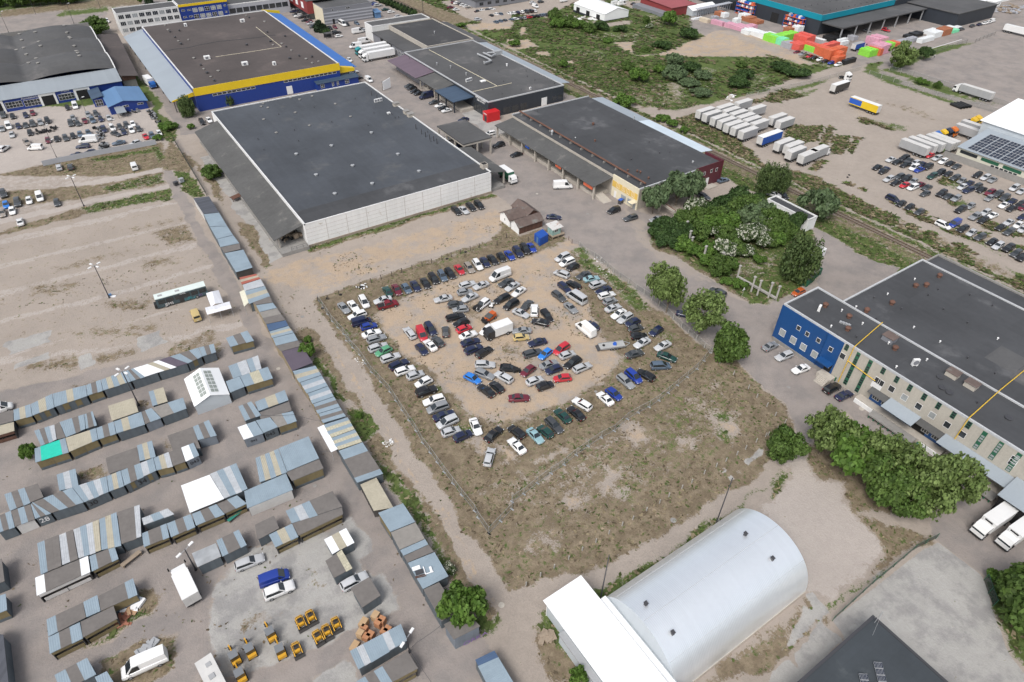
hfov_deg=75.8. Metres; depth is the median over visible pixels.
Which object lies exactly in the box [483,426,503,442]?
saloon car
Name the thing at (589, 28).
shrub
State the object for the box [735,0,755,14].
storage rack
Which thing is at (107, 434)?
garage shed
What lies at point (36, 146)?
van
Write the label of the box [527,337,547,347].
saloon car
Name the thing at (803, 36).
pallet stack
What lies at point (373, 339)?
estate car
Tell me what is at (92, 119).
people carrier
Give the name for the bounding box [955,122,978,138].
semi trailer
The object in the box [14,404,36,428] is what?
garage shed
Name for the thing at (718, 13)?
pallet stack
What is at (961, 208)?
off roader
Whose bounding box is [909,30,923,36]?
pallet stack
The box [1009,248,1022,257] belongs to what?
estate car
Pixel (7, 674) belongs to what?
garage shed
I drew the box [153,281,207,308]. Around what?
bus
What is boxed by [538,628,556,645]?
log pile
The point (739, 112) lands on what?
semi trailer
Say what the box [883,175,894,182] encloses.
estate car
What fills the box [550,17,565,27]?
shrub
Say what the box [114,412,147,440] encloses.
garage shed
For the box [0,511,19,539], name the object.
garage shed
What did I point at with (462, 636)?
garage shed
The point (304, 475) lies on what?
garage shed
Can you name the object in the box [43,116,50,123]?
people carrier
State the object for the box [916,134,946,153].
semi trailer
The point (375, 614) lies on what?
brick pallet
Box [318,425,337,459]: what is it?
awning
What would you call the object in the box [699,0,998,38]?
builders store
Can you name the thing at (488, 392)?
saloon car
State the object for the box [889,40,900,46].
pallet stack
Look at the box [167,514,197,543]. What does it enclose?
market stall
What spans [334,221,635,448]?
sand weeds
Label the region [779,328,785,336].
window
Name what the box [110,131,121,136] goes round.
saloon car
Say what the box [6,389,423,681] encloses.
lane weeds
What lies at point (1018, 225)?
hatchback car
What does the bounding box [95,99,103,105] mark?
window
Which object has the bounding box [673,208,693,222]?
shrub
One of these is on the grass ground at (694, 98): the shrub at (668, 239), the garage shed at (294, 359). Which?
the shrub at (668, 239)
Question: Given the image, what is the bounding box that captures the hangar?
[543,508,807,681]
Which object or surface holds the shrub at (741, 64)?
on the grass ground at (694, 98)
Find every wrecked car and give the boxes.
[473,297,490,311]
[499,363,520,372]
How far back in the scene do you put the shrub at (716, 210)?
194.77 m
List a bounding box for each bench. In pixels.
[120,550,141,568]
[227,509,241,522]
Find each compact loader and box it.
[291,641,304,660]
[295,614,308,633]
[305,609,318,627]
[312,628,326,647]
[321,623,334,641]
[330,616,343,634]
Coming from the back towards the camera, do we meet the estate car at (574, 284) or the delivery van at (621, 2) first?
the delivery van at (621, 2)
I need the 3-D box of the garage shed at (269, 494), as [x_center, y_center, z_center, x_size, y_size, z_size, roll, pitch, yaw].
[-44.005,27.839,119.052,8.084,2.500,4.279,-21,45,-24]
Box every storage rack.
[695,2,731,16]
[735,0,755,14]
[782,13,805,26]
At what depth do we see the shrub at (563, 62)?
303.85 m
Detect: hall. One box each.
[0,22,122,112]
[227,0,290,14]
[495,96,723,209]
[573,0,628,21]
[686,2,716,15]
[956,98,1023,177]
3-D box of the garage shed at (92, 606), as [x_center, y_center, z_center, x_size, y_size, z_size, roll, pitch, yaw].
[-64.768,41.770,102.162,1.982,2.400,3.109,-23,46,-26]
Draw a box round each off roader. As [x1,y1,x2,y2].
[0,110,6,118]
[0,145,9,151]
[0,188,7,197]
[13,196,21,206]
[29,119,35,126]
[67,118,74,126]
[123,121,128,128]
[263,579,295,601]
[332,30,341,34]
[415,385,437,397]
[481,310,496,323]
[492,141,504,148]
[512,245,523,257]
[519,242,530,254]
[530,304,538,316]
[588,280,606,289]
[822,382,841,394]
[881,27,890,31]
[898,154,910,160]
[900,174,912,181]
[923,162,933,170]
[935,188,947,197]
[936,168,945,175]
[954,204,967,213]
[968,211,981,220]
[992,189,1003,197]
[998,193,1010,201]
[1001,242,1015,252]
[1015,199,1023,206]
[1015,252,1023,261]
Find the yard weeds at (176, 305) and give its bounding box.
[0,221,451,500]
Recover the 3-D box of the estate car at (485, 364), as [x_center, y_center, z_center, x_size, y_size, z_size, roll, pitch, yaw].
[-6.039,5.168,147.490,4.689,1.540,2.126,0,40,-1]
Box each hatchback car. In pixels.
[0,125,5,131]
[2,200,9,208]
[8,206,16,214]
[9,113,15,118]
[9,131,14,137]
[15,122,21,128]
[22,112,28,117]
[25,196,32,204]
[27,129,33,135]
[45,137,51,143]
[53,198,60,206]
[64,104,70,110]
[70,132,76,138]
[74,120,81,125]
[77,130,82,137]
[98,115,103,121]
[105,114,111,120]
[116,123,122,129]
[136,125,141,131]
[205,117,212,122]
[360,322,377,330]
[374,345,392,356]
[401,283,411,293]
[405,370,424,380]
[414,342,428,355]
[414,375,432,387]
[431,335,444,347]
[440,425,460,437]
[441,326,449,337]
[447,300,463,308]
[452,305,468,312]
[452,317,469,327]
[452,429,473,442]
[455,324,472,334]
[456,288,472,296]
[463,372,481,384]
[479,323,489,335]
[488,380,504,393]
[496,252,506,261]
[507,424,525,439]
[512,333,529,341]
[519,364,536,377]
[525,375,543,386]
[535,380,554,391]
[536,424,554,439]
[537,347,552,360]
[544,363,562,375]
[553,373,571,382]
[558,350,575,360]
[566,262,579,271]
[588,320,599,330]
[602,297,617,305]
[605,386,622,400]
[624,317,640,326]
[627,324,643,332]
[630,332,647,340]
[648,325,663,336]
[778,192,788,199]
[791,287,805,296]
[878,168,888,174]
[895,200,906,207]
[899,181,909,188]
[904,203,915,210]
[909,178,918,183]
[913,208,924,215]
[919,190,930,196]
[924,152,934,158]
[943,170,952,176]
[956,177,966,183]
[957,183,967,189]
[965,228,977,236]
[967,202,975,209]
[984,194,994,201]
[986,237,998,245]
[1012,221,1023,228]
[1017,225,1023,233]
[1018,204,1023,210]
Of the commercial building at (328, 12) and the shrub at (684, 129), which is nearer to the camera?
the shrub at (684, 129)
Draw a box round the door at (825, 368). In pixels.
[823,366,831,371]
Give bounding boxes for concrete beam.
[658,203,675,215]
[738,276,776,298]
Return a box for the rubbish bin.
[618,198,623,204]
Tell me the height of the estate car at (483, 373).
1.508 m
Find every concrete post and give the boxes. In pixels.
[750,276,756,291]
[756,280,762,295]
[767,282,774,297]
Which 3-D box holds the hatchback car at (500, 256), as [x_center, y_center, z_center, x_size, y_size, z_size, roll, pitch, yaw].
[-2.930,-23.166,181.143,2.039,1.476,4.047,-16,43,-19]
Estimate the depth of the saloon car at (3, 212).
194.74 m
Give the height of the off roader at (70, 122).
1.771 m
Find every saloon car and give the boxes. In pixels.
[0,209,6,217]
[16,218,24,226]
[22,122,28,127]
[54,135,59,141]
[81,118,88,123]
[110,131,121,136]
[112,140,125,145]
[120,129,126,134]
[142,133,149,139]
[337,302,350,313]
[347,300,359,311]
[361,328,381,338]
[373,295,392,304]
[382,286,393,296]
[391,283,402,295]
[406,85,416,89]
[409,88,420,93]
[410,280,420,291]
[413,90,422,95]
[419,277,430,288]
[422,338,437,351]
[428,99,439,104]
[432,409,454,422]
[434,103,445,107]
[434,294,452,303]
[438,105,448,110]
[441,108,452,112]
[453,264,464,274]
[458,206,469,214]
[458,330,477,340]
[460,337,480,347]
[461,292,478,302]
[469,417,482,435]
[472,281,489,290]
[476,383,496,398]
[479,257,490,267]
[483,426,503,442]
[486,254,498,264]
[497,278,514,287]
[504,250,515,260]
[504,281,519,291]
[507,437,526,455]
[508,393,529,402]
[510,151,522,157]
[511,286,526,297]
[511,308,529,318]
[512,326,531,333]
[520,299,533,311]
[525,427,544,444]
[526,242,536,252]
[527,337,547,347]
[531,318,549,327]
[538,359,558,370]
[546,214,561,220]
[553,408,572,424]
[563,302,578,313]
[566,405,586,421]
[575,271,591,280]
[582,275,599,282]
[595,285,611,294]
[596,391,614,406]
[604,303,621,312]
[610,308,627,319]
[624,349,644,359]
[633,337,651,348]
[649,215,660,221]
[653,340,671,351]
[656,351,676,362]
[675,310,685,317]
[716,177,729,183]
[761,341,778,351]
[791,364,810,374]
[834,389,853,401]
[872,164,882,170]
[885,156,896,162]
[890,179,901,185]
[891,159,903,165]
[904,157,914,161]
[913,166,924,172]
[918,181,925,187]
[919,161,926,166]
[921,184,932,190]
[942,193,954,199]
[944,160,955,166]
[951,163,962,169]
[965,180,974,186]
[976,186,987,192]
[987,176,997,183]
[987,212,998,218]
[994,223,1006,231]
[998,201,1009,208]
[1003,218,1014,226]
[1005,205,1017,211]
[1007,198,1017,204]
[1016,188,1023,194]
[1016,213,1023,220]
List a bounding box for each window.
[4,100,22,108]
[23,98,40,106]
[58,92,74,100]
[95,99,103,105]
[229,8,235,13]
[236,7,242,12]
[266,591,283,598]
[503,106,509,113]
[512,104,518,111]
[520,102,526,109]
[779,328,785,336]
[789,335,796,344]
[799,342,806,351]
[810,350,817,358]
[839,352,845,359]
[873,376,880,384]
[877,379,884,386]
[887,385,895,392]
[900,393,908,401]
[914,402,922,410]
[928,411,936,419]
[942,420,951,428]
[958,430,966,438]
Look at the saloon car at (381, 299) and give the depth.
164.84 m
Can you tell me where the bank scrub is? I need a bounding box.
[675,88,1023,290]
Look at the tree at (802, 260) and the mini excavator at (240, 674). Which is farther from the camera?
the tree at (802, 260)
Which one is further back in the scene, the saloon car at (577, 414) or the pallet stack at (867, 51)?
the pallet stack at (867, 51)
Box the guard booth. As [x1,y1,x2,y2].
[546,220,564,239]
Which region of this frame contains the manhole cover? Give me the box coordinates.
[498,602,504,607]
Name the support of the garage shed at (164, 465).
on the road
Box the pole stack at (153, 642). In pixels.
[134,637,159,653]
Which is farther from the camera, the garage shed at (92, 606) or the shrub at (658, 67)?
the shrub at (658, 67)
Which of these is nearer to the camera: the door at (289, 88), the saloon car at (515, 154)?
the saloon car at (515, 154)
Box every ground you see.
[0,0,1015,681]
[0,0,1023,658]
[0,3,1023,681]
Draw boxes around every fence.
[41,140,155,165]
[172,136,206,195]
[317,233,528,300]
[317,295,489,534]
[487,346,712,534]
[525,433,767,585]
[579,241,712,352]
[746,66,861,97]
[832,533,939,620]
[869,70,995,110]
[984,574,998,605]
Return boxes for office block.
[111,1,181,34]
[172,0,229,20]
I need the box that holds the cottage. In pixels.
[499,199,543,233]
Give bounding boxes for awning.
[240,290,248,312]
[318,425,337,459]
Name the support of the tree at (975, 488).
on the dry grass ground at (520, 556)
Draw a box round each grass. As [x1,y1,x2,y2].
[421,0,878,120]
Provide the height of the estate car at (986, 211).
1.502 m
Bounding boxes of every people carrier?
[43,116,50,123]
[89,116,95,122]
[100,125,107,132]
[108,123,115,130]
[128,125,134,132]
[358,294,369,308]
[423,320,437,335]
[426,399,449,414]
[427,271,439,284]
[436,413,458,429]
[473,199,484,209]
[502,297,519,310]
[553,269,570,278]
[553,341,570,355]
[554,251,570,261]
[558,256,575,267]
[607,205,620,214]
[624,367,642,384]
[650,360,671,370]
[885,193,899,202]
[906,183,918,190]
[909,163,919,170]
[926,171,937,179]
[934,219,951,229]
[1008,183,1020,191]
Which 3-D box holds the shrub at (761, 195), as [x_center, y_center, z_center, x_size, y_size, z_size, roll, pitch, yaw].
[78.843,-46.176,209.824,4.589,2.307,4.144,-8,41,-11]
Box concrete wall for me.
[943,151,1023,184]
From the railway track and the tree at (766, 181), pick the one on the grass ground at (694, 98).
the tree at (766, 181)
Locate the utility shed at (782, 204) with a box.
[767,195,817,230]
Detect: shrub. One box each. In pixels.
[18,442,36,459]
[152,134,162,139]
[157,121,175,130]
[186,123,194,128]
[200,163,222,178]
[297,342,314,356]
[303,335,311,341]
[312,20,329,32]
[354,411,362,418]
[442,560,455,575]
[456,22,466,26]
[508,39,520,45]
[547,7,562,18]
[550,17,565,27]
[558,59,567,65]
[563,14,577,27]
[569,664,588,681]
[572,19,588,27]
[583,23,596,32]
[593,21,609,30]
[602,37,613,42]
[612,25,627,31]
[612,92,636,107]
[620,60,635,70]
[628,67,649,80]
[640,47,651,52]
[642,15,649,23]
[645,23,653,28]
[647,219,670,239]
[651,40,671,48]
[653,64,664,71]
[653,215,679,227]
[655,114,670,121]
[655,233,677,247]
[661,63,688,79]
[665,52,683,63]
[665,225,688,237]
[666,119,678,125]
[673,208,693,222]
[674,234,695,250]
[677,77,700,86]
[678,222,697,236]
[679,27,698,37]
[680,126,689,132]
[681,61,701,71]
[683,196,706,212]
[686,244,703,255]
[688,87,712,96]
[688,206,709,223]
[689,220,711,242]
[694,69,711,79]
[697,214,721,226]
[699,253,712,264]
[702,200,719,212]
[702,239,721,253]
[705,204,727,215]
[708,253,735,276]
[710,226,719,237]
[712,194,731,212]
[713,238,738,256]
[714,223,737,239]
[716,211,742,228]
[719,277,732,284]
[727,197,749,219]
[728,74,751,86]
[728,185,749,198]
[728,237,748,253]
[731,258,739,269]
[732,278,748,287]
[733,192,761,204]
[735,60,747,67]
[735,69,755,77]
[735,223,758,241]
[736,203,765,223]
[737,244,754,256]
[747,222,770,235]
[750,207,778,226]
[753,193,765,198]
[753,254,767,262]
[756,233,772,248]
[757,199,776,208]
[760,232,778,247]
[767,207,789,220]
[768,217,793,231]
[770,61,791,71]
[771,231,788,244]
[777,220,799,241]
[780,66,812,76]
[788,211,807,228]
[914,77,926,83]
[932,81,942,88]
[986,567,1003,582]
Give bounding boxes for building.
[289,0,372,24]
[456,0,527,7]
[798,612,947,681]
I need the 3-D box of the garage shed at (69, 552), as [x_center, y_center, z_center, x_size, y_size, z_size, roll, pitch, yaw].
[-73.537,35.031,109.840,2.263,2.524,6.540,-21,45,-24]
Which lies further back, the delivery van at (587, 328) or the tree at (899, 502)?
the delivery van at (587, 328)
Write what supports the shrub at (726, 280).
on the dry grass ground at (520, 556)
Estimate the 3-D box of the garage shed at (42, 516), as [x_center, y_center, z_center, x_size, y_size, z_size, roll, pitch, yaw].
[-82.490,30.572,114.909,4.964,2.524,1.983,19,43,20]
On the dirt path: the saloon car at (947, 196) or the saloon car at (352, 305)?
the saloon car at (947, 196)
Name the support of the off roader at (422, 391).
on the dry grass ground at (520, 556)
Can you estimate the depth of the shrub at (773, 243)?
186.81 m
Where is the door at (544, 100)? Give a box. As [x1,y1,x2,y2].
[541,97,546,105]
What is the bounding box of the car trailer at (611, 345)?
[595,340,629,350]
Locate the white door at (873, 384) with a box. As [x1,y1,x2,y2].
[870,381,881,390]
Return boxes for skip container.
[798,276,815,286]
[814,267,822,277]
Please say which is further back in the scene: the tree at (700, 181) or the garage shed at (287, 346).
the tree at (700, 181)
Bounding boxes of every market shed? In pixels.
[181,475,223,513]
[210,463,246,499]
[256,449,287,483]
[279,436,318,471]
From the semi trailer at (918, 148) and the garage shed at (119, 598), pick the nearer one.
the garage shed at (119, 598)
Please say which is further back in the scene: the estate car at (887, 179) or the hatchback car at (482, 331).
the estate car at (887, 179)
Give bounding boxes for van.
[0,401,13,412]
[4,120,12,129]
[27,143,43,150]
[34,190,43,201]
[71,101,78,108]
[78,134,97,143]
[121,644,168,680]
[130,162,138,170]
[189,308,201,321]
[258,567,289,588]
[349,41,361,48]
[351,27,363,33]
[351,315,371,327]
[357,37,370,42]
[365,75,372,82]
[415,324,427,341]
[419,90,433,99]
[489,265,510,282]
[553,179,572,189]
[575,320,596,338]
[617,0,626,5]
[949,217,962,227]
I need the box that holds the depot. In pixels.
[364,13,487,56]
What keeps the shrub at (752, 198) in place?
on the grass ground at (694, 98)
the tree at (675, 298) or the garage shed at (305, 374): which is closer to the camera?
the garage shed at (305, 374)
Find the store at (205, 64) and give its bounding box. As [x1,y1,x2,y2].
[123,9,358,112]
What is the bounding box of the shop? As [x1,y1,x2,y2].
[387,31,569,115]
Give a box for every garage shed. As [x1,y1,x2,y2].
[0,410,17,428]
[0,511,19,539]
[0,559,10,592]
[0,594,12,622]
[0,634,14,681]
[4,483,44,510]
[11,504,39,533]
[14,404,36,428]
[31,394,57,422]
[31,502,55,525]
[33,488,87,519]
[34,425,56,445]
[35,438,72,469]
[37,535,63,574]
[46,603,87,636]
[53,385,90,414]
[55,422,66,439]
[55,658,97,681]
[57,469,80,491]
[59,530,79,564]
[60,414,87,436]
[66,428,101,459]
[73,476,112,509]
[74,520,102,560]
[83,595,101,617]
[85,411,98,430]
[86,380,105,402]
[95,671,112,681]
[96,422,119,446]
[98,578,139,613]
[99,512,125,554]
[101,371,133,397]
[106,447,141,473]
[107,471,127,498]
[108,398,138,421]
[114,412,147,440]
[117,505,144,551]
[121,458,158,492]
[126,366,160,388]
[137,441,156,462]
[142,408,163,431]
[142,508,175,529]
[143,356,189,379]
[149,387,167,406]
[152,398,188,424]
[154,452,175,477]
[168,427,202,455]
[169,448,187,473]
[170,348,203,370]
[181,443,201,468]
[192,543,223,573]
[193,420,218,447]
[194,196,218,220]
[199,344,217,363]
[204,213,226,232]
[210,226,232,245]
[216,530,248,563]
[217,235,238,252]
[221,244,239,259]
[225,250,253,279]
[226,331,254,353]
[226,376,246,399]
[228,360,250,378]
[238,402,260,423]
[238,421,264,446]
[239,274,259,288]
[240,367,273,393]
[243,279,263,290]
[244,473,293,515]
[245,286,269,311]
[246,355,261,371]
[253,297,272,312]
[255,390,287,411]
[255,516,278,546]
[256,303,276,318]
[256,417,279,439]
[259,402,291,418]
[260,308,284,331]
[266,320,287,337]
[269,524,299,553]
[270,326,293,343]
[270,411,297,434]
[273,333,297,350]
[276,341,299,358]
[282,347,312,378]
[286,491,341,522]
[287,459,324,488]
[293,366,320,390]
[301,375,327,400]
[308,386,333,411]
[313,397,339,420]
[319,407,344,424]
[324,417,353,439]
[324,528,354,555]
[326,550,352,584]
[332,430,361,457]
[339,442,383,490]
[350,624,406,675]
[351,577,380,614]
[356,651,417,681]
[360,478,392,516]
[379,503,414,539]
[391,522,424,557]
[400,539,427,563]
[404,545,433,570]
[408,552,447,596]
[423,582,453,628]
[444,621,486,648]
[475,651,512,681]
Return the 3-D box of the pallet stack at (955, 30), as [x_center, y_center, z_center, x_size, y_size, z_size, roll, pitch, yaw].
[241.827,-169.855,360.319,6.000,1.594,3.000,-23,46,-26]
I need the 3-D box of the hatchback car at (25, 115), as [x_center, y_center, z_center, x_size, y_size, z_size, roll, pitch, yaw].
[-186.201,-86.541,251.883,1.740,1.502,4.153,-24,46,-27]
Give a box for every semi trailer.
[695,106,715,120]
[701,109,721,124]
[709,113,729,128]
[716,102,734,109]
[716,116,736,130]
[721,106,740,113]
[722,119,743,134]
[729,108,748,116]
[729,122,750,137]
[734,98,752,108]
[736,112,755,119]
[737,125,758,141]
[742,115,761,122]
[748,104,766,114]
[750,118,769,132]
[756,129,782,147]
[768,112,787,127]
[772,137,794,153]
[774,116,794,130]
[782,140,804,155]
[784,145,806,162]
[796,148,818,166]
[829,79,850,93]
[849,95,881,114]
[899,137,931,157]
[908,135,938,152]
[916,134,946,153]
[926,133,956,151]
[932,132,960,150]
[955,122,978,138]
[961,119,981,128]
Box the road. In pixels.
[0,0,1023,681]
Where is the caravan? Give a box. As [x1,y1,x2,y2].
[194,653,226,681]
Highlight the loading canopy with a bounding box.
[437,119,491,153]
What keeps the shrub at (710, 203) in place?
on the grass ground at (694, 98)
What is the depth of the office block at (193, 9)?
347.19 m
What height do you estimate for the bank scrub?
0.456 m
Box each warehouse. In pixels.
[195,82,505,256]
[772,254,1023,523]
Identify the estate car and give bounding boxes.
[22,138,30,145]
[37,118,43,125]
[55,164,62,170]
[62,134,68,140]
[67,163,73,170]
[75,143,90,148]
[85,111,90,117]
[92,110,98,116]
[148,131,154,138]
[198,118,205,124]
[234,552,264,572]
[339,570,368,592]
[347,309,366,320]
[366,333,386,344]
[367,342,387,353]
[380,352,400,363]
[388,358,409,370]
[394,365,415,376]
[402,326,416,339]
[422,393,445,406]
[437,269,447,281]
[444,267,455,279]
[445,312,465,321]
[451,205,461,215]
[458,280,476,288]
[463,261,474,273]
[463,344,482,355]
[465,201,476,211]
[472,258,483,270]
[473,367,494,380]
[474,346,493,359]
[475,360,495,368]
[483,447,495,467]
[486,130,495,134]
[493,292,510,304]
[494,371,513,384]
[522,348,541,358]
[540,308,553,321]
[544,415,563,434]
[551,289,566,302]
[557,281,571,293]
[563,355,582,369]
[565,280,581,289]
[571,397,592,411]
[572,362,592,373]
[597,291,615,299]
[616,311,633,323]
[616,373,634,389]
[622,213,637,221]
[636,368,656,382]
[697,192,710,199]
[708,287,726,296]
[766,191,781,196]
[774,350,793,361]
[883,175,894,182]
[895,172,904,179]
[899,161,911,167]
[911,159,920,165]
[931,154,942,160]
[938,157,948,164]
[949,174,961,180]
[950,194,961,201]
[956,224,969,232]
[961,186,974,193]
[972,171,982,178]
[973,182,982,189]
[973,232,987,240]
[977,215,989,223]
[980,173,991,180]
[981,208,991,215]
[983,188,996,195]
[991,240,1004,249]
[1002,227,1015,235]
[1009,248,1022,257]
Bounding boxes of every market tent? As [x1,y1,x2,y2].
[184,368,231,414]
[205,290,233,322]
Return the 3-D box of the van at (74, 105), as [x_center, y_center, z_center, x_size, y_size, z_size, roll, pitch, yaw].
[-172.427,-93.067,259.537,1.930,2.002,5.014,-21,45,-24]
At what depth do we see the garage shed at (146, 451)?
124.83 m
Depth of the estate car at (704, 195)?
209.52 m
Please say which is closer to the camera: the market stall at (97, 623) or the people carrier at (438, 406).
the market stall at (97, 623)
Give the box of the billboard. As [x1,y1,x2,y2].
[382,78,390,89]
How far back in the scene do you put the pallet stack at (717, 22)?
362.88 m
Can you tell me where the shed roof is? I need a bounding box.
[96,34,137,85]
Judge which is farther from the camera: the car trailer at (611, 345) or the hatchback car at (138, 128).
the hatchback car at (138, 128)
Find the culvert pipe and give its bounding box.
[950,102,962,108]
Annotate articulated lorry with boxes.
[354,41,386,54]
[358,44,390,58]
[361,47,394,62]
[815,37,825,43]
[952,83,995,101]
[1002,23,1023,34]
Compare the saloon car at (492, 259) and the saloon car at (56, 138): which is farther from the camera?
the saloon car at (56, 138)
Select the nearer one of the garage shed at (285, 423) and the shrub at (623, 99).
the garage shed at (285, 423)
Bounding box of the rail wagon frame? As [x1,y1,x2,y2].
[229,193,240,201]
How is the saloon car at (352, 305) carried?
on the dry grass ground at (520, 556)
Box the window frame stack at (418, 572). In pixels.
[412,565,433,577]
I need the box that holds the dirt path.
[0,0,1023,681]
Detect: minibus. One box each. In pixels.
[338,19,346,26]
[566,289,587,305]
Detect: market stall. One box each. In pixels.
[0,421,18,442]
[35,556,94,601]
[48,622,87,659]
[81,606,120,643]
[89,547,120,577]
[142,524,172,553]
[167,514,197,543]
[192,504,226,531]
[217,495,248,518]
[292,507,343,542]
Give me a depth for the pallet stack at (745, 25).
355.44 m
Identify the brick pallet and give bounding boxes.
[349,639,360,650]
[355,628,364,640]
[358,616,369,627]
[360,625,368,631]
[362,632,369,642]
[366,629,375,639]
[370,610,380,621]
[373,618,381,629]
[378,615,386,626]
[379,627,386,634]
[383,624,391,630]
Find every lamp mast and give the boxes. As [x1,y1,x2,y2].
[65,174,84,206]
[87,262,109,297]
[114,366,139,405]
[176,541,196,570]
[399,627,413,653]
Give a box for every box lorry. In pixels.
[142,74,156,88]
[167,559,201,607]
[483,317,512,340]
[498,164,517,184]
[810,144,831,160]
[850,41,866,50]
[968,501,1017,540]
[994,516,1023,551]
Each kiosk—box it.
[373,8,380,17]
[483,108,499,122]
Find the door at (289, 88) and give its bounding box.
[286,86,292,93]
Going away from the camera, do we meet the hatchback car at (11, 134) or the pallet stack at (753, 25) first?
the hatchback car at (11, 134)
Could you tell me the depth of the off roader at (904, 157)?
233.34 m
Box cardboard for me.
[114,611,131,628]
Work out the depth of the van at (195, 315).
158.03 m
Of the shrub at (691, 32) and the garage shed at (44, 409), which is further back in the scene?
the shrub at (691, 32)
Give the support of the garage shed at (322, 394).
on the road
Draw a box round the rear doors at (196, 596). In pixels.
[182,592,201,606]
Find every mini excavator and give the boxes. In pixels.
[227,644,242,667]
[233,662,248,681]
[243,637,257,661]
[264,621,278,643]
[274,637,287,661]
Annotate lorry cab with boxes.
[839,71,852,79]
[941,129,948,135]
[946,127,953,136]
[951,126,959,136]
[967,115,982,123]
[970,117,978,122]
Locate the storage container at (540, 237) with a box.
[534,229,547,245]
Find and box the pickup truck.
[376,299,398,310]
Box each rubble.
[356,283,367,288]
[382,439,393,446]
[574,15,596,20]
[725,94,735,100]
[994,3,1023,13]
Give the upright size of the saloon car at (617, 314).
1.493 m
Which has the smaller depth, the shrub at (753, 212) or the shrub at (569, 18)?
the shrub at (753, 212)
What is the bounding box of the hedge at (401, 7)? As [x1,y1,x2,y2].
[375,0,417,14]
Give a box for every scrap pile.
[35,125,56,134]
[92,126,104,139]
[98,141,109,148]
[119,108,139,115]
[145,109,161,123]
[281,230,302,242]
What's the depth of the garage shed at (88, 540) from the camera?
110.11 m
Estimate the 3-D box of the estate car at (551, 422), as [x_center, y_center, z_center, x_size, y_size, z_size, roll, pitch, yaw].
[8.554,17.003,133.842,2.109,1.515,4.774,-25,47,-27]
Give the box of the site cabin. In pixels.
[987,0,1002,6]
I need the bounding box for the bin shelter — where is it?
[323,31,333,37]
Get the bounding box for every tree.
[4,0,15,6]
[13,0,25,5]
[23,0,39,4]
[34,0,50,4]
[80,15,109,33]
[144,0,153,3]
[176,94,196,117]
[225,95,233,105]
[435,579,488,629]
[472,584,486,611]
[641,184,669,213]
[645,260,681,305]
[654,268,687,312]
[661,10,677,24]
[661,169,695,205]
[682,287,728,333]
[686,169,706,198]
[713,320,750,363]
[754,159,779,194]
[766,423,811,463]
[772,162,792,193]
[779,228,824,285]
[796,187,841,217]
[804,403,861,454]
[830,420,890,475]
[859,426,910,470]
[862,450,915,501]
[873,469,931,519]
[888,40,919,68]
[889,438,944,499]
[901,460,963,521]
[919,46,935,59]
[930,451,990,505]
[994,562,1023,594]
[997,561,1023,632]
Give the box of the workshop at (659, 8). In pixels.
[632,0,696,16]
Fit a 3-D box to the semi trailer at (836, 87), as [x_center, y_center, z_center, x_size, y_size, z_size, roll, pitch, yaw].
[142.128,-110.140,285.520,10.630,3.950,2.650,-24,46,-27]
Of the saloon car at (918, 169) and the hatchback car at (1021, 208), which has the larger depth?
the saloon car at (918, 169)
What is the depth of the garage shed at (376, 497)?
118.00 m
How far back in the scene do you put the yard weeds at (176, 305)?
166.30 m
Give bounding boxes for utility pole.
[600,555,609,598]
[715,478,732,523]
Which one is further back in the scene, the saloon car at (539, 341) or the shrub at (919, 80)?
the shrub at (919, 80)
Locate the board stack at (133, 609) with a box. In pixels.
[120,597,145,614]
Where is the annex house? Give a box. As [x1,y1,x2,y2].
[87,86,148,118]
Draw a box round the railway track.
[395,0,932,258]
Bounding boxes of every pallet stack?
[699,17,710,22]
[710,15,719,19]
[711,19,724,26]
[714,10,725,15]
[720,12,729,17]
[724,21,744,31]
[732,17,741,22]
[734,23,752,27]
[738,12,750,17]
[741,15,756,22]
[741,28,751,34]
[744,27,763,31]
[746,23,757,28]
[749,18,763,24]
[750,29,762,38]
[762,32,778,43]
[772,34,788,44]
[774,30,798,39]
[780,40,792,49]
[783,26,794,30]
[790,40,804,49]
[792,24,804,31]
[793,31,815,41]
[803,44,814,52]
[804,40,828,47]
[814,44,844,56]
[822,34,839,41]
[822,41,840,46]
[822,45,847,60]
[831,54,845,63]
[834,30,853,37]
[839,40,848,45]
[841,56,856,64]
[847,34,858,40]
[858,46,878,57]
[865,34,888,45]
[869,45,883,55]
[870,41,891,54]
[885,40,895,47]
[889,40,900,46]
[896,38,913,42]
[902,33,912,37]
[906,36,917,41]
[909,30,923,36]
[916,35,934,43]
[923,27,935,34]
[926,29,942,38]
[936,25,952,36]
[951,28,959,33]
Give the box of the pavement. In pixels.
[3,101,1023,681]

